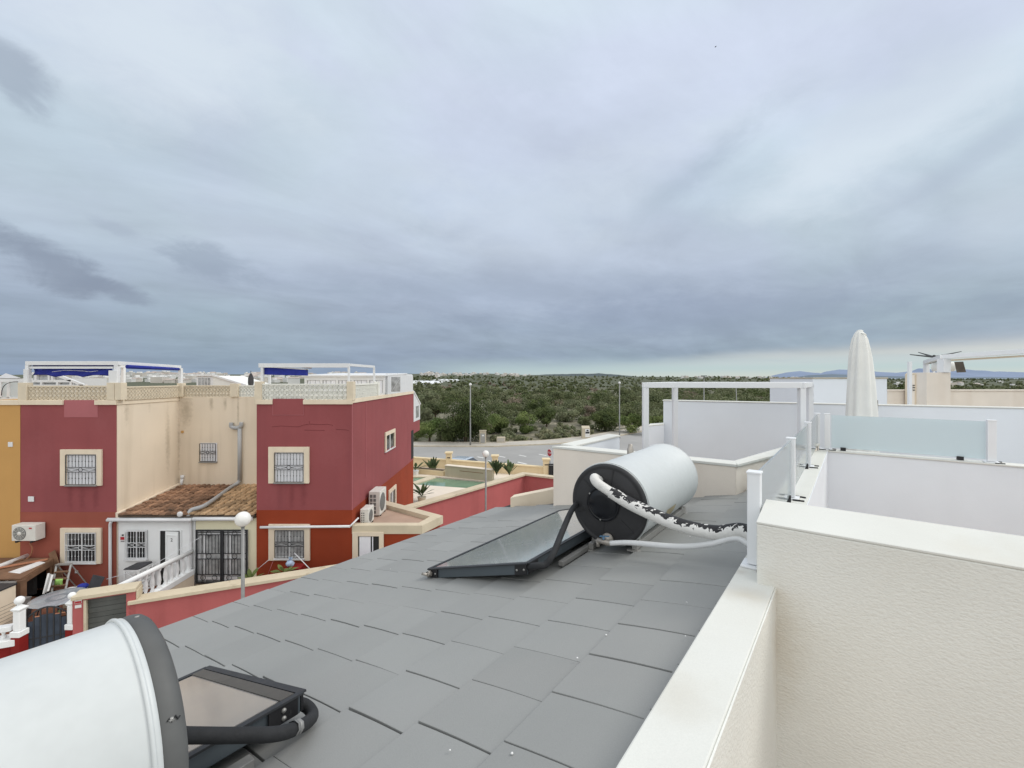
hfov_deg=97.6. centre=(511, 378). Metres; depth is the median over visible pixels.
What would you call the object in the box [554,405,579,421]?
shrub
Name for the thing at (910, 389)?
slim mast
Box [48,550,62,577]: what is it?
leaning board
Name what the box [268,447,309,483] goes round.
window
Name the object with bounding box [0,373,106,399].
house
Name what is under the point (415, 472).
potted plant
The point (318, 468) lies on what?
terraced house
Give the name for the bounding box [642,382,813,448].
pergola frame
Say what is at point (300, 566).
side table
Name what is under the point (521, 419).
shrub
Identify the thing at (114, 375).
pergola frame
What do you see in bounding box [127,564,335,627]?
garden wall
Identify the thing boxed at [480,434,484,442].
metal door
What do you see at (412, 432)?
doorway
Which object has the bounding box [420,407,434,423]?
shrub
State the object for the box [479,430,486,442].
service box
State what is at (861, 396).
closed parasol
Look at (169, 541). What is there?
doorway
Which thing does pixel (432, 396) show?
shrub
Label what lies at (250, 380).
closed parasol
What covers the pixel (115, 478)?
terraced house
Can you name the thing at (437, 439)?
shrub
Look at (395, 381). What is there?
window
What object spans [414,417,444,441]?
shrub
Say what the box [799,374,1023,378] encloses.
mountains
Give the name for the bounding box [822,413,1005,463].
glass balustrade
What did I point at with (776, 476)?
glass balustrade
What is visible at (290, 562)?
carrier bag
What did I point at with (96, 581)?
garden chair
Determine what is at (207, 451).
window
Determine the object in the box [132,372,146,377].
house
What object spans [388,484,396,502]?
window
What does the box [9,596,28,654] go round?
gate pillar
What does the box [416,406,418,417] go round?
side window
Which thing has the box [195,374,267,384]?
sunroom
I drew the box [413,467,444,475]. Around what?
planter box
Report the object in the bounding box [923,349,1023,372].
pergola frame
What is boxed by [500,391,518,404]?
shrub
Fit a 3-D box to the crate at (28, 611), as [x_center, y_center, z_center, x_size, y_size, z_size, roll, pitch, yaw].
[-14.750,7.050,13.400,0.437,0.300,0.420,0,0,0]
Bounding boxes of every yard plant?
[238,568,263,578]
[270,564,297,572]
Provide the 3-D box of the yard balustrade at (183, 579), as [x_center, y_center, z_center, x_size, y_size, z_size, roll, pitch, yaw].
[-11.050,6.588,13.970,0.240,1.625,2.940,0,0,0]
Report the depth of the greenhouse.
573.86 m
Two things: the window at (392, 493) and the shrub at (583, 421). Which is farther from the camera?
the shrub at (583, 421)
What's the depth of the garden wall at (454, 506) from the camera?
21.31 m
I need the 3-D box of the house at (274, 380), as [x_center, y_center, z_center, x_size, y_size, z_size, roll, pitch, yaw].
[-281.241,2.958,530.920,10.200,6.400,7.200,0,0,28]
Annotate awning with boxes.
[32,365,113,376]
[125,365,179,370]
[264,368,311,375]
[931,362,965,372]
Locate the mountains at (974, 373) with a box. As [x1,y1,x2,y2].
[766,368,1023,377]
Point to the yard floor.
(39, 593)
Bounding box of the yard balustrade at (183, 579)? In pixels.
[119,550,194,593]
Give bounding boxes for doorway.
[158,530,181,584]
[352,532,383,558]
[411,430,413,458]
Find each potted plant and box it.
[413,461,423,474]
[413,483,433,500]
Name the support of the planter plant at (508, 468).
on the pool terrace
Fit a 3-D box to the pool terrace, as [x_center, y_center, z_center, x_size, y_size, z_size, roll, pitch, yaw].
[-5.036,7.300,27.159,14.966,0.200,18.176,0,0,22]
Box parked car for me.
[452,456,477,460]
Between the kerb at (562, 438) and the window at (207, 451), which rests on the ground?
the kerb at (562, 438)
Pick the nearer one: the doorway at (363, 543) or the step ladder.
the step ladder
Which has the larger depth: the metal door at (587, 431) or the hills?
the hills
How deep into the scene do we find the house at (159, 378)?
484.14 m
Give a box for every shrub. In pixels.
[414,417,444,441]
[418,392,441,403]
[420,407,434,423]
[421,400,449,417]
[435,429,457,441]
[437,390,458,404]
[471,390,488,401]
[486,413,508,433]
[487,402,515,417]
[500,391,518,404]
[514,411,537,433]
[550,391,563,400]
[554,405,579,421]
[561,398,590,413]
[577,416,592,425]
[583,405,595,415]
[615,413,641,432]
[618,393,641,405]
[649,394,671,407]
[649,415,662,423]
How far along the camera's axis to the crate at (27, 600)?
13.52 m
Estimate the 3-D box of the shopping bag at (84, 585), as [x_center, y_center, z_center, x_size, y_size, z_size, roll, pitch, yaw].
[-13.729,6.865,14.233,0.650,0.670,0.533,0,0,0]
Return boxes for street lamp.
[469,383,471,444]
[618,382,620,434]
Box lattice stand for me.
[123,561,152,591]
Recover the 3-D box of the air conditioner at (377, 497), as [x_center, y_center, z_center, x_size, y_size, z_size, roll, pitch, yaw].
[-5.196,4.763,17.348,0.428,0.950,0.854,0,0,0]
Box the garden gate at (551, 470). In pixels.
[548,464,552,474]
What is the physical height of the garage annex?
2.320 m
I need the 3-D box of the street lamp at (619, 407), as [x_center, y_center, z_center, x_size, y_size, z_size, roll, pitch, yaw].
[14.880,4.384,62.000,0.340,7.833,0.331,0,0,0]
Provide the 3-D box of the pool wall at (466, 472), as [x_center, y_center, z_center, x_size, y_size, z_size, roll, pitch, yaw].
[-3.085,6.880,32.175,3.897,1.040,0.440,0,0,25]
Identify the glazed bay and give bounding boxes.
[386,373,420,421]
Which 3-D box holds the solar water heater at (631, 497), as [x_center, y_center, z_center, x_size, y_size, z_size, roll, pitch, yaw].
[0.925,1.113,3.654,2.563,1.006,2.092,0,0,37]
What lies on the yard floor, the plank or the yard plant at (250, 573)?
the yard plant at (250, 573)
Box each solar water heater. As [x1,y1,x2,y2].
[0,614,318,767]
[421,444,746,577]
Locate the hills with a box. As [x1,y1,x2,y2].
[430,371,636,376]
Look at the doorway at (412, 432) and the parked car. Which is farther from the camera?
the parked car
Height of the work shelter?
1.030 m
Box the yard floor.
[0,586,156,635]
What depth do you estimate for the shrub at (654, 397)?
97.21 m
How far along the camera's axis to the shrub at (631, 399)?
118.40 m
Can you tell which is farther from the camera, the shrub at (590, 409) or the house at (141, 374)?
the house at (141, 374)
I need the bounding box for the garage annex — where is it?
[352,501,442,558]
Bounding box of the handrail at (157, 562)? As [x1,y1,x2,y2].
[108,536,201,578]
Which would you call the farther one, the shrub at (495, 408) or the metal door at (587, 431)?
the shrub at (495, 408)
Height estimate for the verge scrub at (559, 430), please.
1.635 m
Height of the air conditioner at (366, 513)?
0.600 m
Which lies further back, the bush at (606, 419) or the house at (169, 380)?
the house at (169, 380)
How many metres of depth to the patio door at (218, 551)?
15.52 m
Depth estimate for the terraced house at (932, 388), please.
13.00 m
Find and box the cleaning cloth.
[54,579,62,586]
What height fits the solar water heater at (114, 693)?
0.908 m
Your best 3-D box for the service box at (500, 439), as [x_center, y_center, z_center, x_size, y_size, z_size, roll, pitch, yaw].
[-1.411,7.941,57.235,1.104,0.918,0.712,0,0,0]
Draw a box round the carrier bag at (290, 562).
[285,557,294,566]
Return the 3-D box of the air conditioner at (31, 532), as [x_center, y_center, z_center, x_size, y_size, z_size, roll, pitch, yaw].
[-16.706,5.752,14.996,1.267,1.600,0.888,0,0,0]
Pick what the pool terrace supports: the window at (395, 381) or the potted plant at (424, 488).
the potted plant at (424, 488)
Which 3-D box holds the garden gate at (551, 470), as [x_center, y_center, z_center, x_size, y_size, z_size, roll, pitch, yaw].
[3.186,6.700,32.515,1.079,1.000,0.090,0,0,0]
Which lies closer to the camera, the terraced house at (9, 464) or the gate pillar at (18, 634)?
the gate pillar at (18, 634)
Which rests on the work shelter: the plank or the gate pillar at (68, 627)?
the plank
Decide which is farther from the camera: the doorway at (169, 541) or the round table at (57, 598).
the doorway at (169, 541)
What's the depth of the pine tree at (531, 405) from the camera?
95.60 m
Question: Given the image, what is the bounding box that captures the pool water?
[413,478,484,487]
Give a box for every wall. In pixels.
[0,379,22,398]
[0,623,14,658]
[71,581,142,634]
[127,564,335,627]
[405,472,552,526]
[413,451,550,474]
[445,464,493,480]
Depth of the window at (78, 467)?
15.45 m
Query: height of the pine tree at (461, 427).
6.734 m
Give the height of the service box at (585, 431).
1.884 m
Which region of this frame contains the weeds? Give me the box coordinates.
[414,424,593,441]
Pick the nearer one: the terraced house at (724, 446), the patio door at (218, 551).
the terraced house at (724, 446)
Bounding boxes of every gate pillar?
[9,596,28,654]
[64,592,75,636]
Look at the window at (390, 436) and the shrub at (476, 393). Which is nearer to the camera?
the window at (390, 436)
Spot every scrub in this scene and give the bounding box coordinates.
[377,375,1023,424]
[427,381,1021,406]
[490,417,594,438]
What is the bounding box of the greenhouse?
[433,379,458,381]
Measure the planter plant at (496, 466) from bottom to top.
1.186 m
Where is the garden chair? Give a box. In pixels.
[87,575,104,588]
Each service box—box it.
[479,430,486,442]
[497,437,504,442]
[581,426,589,437]
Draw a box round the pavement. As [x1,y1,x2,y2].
[414,427,641,445]
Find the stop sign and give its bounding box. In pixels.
[547,449,551,456]
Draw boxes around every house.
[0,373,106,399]
[0,399,28,580]
[18,383,244,586]
[126,377,135,381]
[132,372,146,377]
[150,375,168,382]
[158,449,1023,767]
[164,379,175,382]
[177,381,419,585]
[185,374,196,378]
[254,376,267,382]
[271,378,279,382]
[288,377,299,383]
[510,399,1023,506]
[769,377,887,403]
[887,372,1023,406]
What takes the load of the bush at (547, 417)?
on the ground
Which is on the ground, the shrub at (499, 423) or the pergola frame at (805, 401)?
the shrub at (499, 423)
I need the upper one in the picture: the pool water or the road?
the road
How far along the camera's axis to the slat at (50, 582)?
14.49 m
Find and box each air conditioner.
[12,522,44,558]
[360,505,373,522]
[369,486,385,515]
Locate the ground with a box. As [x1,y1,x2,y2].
[0,373,1023,441]
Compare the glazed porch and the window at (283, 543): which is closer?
the window at (283, 543)
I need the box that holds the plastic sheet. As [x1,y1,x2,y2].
[10,561,44,573]
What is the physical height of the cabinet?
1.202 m
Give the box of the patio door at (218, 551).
[195,529,247,583]
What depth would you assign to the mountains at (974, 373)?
15085.22 m
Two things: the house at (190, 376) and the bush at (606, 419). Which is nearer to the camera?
the bush at (606, 419)
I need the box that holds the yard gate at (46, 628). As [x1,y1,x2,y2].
[26,606,66,649]
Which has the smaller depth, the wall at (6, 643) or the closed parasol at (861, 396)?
the closed parasol at (861, 396)
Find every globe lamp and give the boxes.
[234,511,250,598]
[482,450,488,510]
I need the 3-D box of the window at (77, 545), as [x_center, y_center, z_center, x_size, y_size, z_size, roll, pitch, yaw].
[-14.855,5.780,15.431,1.403,1.229,0.109,0,0,0]
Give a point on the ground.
(552, 425)
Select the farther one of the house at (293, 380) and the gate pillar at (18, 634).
the house at (293, 380)
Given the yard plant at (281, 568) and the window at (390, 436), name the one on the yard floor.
the yard plant at (281, 568)
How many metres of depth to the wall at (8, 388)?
16.20 m
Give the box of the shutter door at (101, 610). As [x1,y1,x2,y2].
[88,594,125,629]
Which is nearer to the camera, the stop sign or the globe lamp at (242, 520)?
the globe lamp at (242, 520)
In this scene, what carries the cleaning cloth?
hanging from the step ladder
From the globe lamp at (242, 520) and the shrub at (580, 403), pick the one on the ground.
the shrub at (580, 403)
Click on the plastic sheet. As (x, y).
(25, 568)
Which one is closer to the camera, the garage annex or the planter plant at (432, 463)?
the garage annex
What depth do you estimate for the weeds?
63.23 m
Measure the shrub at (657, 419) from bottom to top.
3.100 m
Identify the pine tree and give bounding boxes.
[435,394,494,441]
[523,399,550,416]
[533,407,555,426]
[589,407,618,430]
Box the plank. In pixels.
[0,558,47,568]
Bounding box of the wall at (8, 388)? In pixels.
[0,379,22,398]
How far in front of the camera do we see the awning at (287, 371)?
15.81 m
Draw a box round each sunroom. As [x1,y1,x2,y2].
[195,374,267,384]
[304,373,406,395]
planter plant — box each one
[423,457,439,468]
[488,459,504,474]
[499,460,516,474]
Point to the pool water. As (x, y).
(450, 483)
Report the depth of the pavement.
56.96 m
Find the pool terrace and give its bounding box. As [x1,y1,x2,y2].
[413,466,513,502]
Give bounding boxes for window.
[60,449,102,486]
[60,528,101,563]
[123,530,147,560]
[198,443,216,462]
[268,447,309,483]
[268,524,309,560]
[385,428,395,452]
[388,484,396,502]
[391,377,399,391]
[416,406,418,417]
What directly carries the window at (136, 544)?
in the terraced house at (115, 478)
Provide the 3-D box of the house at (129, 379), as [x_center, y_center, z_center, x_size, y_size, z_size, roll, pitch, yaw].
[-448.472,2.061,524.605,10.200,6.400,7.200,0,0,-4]
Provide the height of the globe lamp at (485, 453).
4.099 m
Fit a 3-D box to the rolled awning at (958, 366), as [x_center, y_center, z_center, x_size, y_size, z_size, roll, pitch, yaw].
[12.718,-0.322,13.035,0.502,0.319,0.887,0,0,0]
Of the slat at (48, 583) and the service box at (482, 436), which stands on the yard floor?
the slat at (48, 583)
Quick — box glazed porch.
[32,372,86,385]
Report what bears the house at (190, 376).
on the ground
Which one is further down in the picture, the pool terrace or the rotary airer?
the pool terrace
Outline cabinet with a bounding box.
[0,583,16,624]
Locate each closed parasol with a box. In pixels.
[248,372,253,384]
[845,330,878,452]
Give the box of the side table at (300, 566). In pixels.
[284,563,305,571]
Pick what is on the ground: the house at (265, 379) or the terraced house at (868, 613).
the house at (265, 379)
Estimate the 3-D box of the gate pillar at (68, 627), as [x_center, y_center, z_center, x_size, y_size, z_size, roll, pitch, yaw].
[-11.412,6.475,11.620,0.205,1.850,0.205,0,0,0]
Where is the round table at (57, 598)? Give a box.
[26,587,86,615]
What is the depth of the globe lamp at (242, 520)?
10.86 m
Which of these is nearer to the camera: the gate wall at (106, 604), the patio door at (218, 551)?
the gate wall at (106, 604)
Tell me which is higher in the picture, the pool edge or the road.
the road
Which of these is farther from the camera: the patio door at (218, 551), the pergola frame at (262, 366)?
the pergola frame at (262, 366)
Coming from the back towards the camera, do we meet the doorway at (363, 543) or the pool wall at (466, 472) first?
the pool wall at (466, 472)
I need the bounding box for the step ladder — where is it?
[51,563,86,591]
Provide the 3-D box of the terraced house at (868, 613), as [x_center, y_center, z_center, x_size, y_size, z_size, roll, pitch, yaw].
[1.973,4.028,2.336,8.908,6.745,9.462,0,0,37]
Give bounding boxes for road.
[414,432,641,465]
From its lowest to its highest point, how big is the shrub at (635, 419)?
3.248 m
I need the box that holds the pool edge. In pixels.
[413,476,435,484]
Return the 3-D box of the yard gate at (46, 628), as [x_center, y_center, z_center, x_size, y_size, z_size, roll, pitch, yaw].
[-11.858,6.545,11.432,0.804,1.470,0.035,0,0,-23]
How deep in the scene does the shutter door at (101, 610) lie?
11.85 m
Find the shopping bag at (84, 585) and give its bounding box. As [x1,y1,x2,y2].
[63,583,88,607]
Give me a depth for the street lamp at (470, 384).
54.63 m
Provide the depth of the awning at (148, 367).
16.95 m
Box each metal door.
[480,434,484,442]
[585,429,589,436]
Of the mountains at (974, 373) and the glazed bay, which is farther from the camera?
the mountains at (974, 373)
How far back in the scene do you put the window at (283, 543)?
15.41 m
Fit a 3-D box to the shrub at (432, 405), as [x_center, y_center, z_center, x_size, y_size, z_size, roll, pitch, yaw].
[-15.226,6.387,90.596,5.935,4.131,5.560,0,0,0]
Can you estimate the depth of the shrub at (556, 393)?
150.49 m
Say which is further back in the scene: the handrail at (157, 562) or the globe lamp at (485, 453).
the globe lamp at (485, 453)
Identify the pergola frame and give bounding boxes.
[23,361,182,382]
[258,363,374,383]
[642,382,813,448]
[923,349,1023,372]
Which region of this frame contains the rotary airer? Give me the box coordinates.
[910,351,961,371]
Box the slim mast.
[907,362,914,404]
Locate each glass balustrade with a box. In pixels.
[740,413,825,571]
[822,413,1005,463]
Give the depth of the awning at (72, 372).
15.85 m
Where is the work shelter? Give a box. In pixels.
[0,558,54,596]
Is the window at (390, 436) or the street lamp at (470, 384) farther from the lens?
the street lamp at (470, 384)
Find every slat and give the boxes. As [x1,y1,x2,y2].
[42,573,49,593]
[45,574,51,592]
[47,574,53,591]
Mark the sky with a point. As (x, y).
(533, 187)
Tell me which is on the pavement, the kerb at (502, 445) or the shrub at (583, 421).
the kerb at (502, 445)
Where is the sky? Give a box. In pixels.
[0,0,1023,376]
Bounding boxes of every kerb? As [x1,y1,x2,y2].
[414,431,641,446]
[505,426,641,441]
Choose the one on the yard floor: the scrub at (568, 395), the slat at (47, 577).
the slat at (47, 577)
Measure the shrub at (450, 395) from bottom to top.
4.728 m

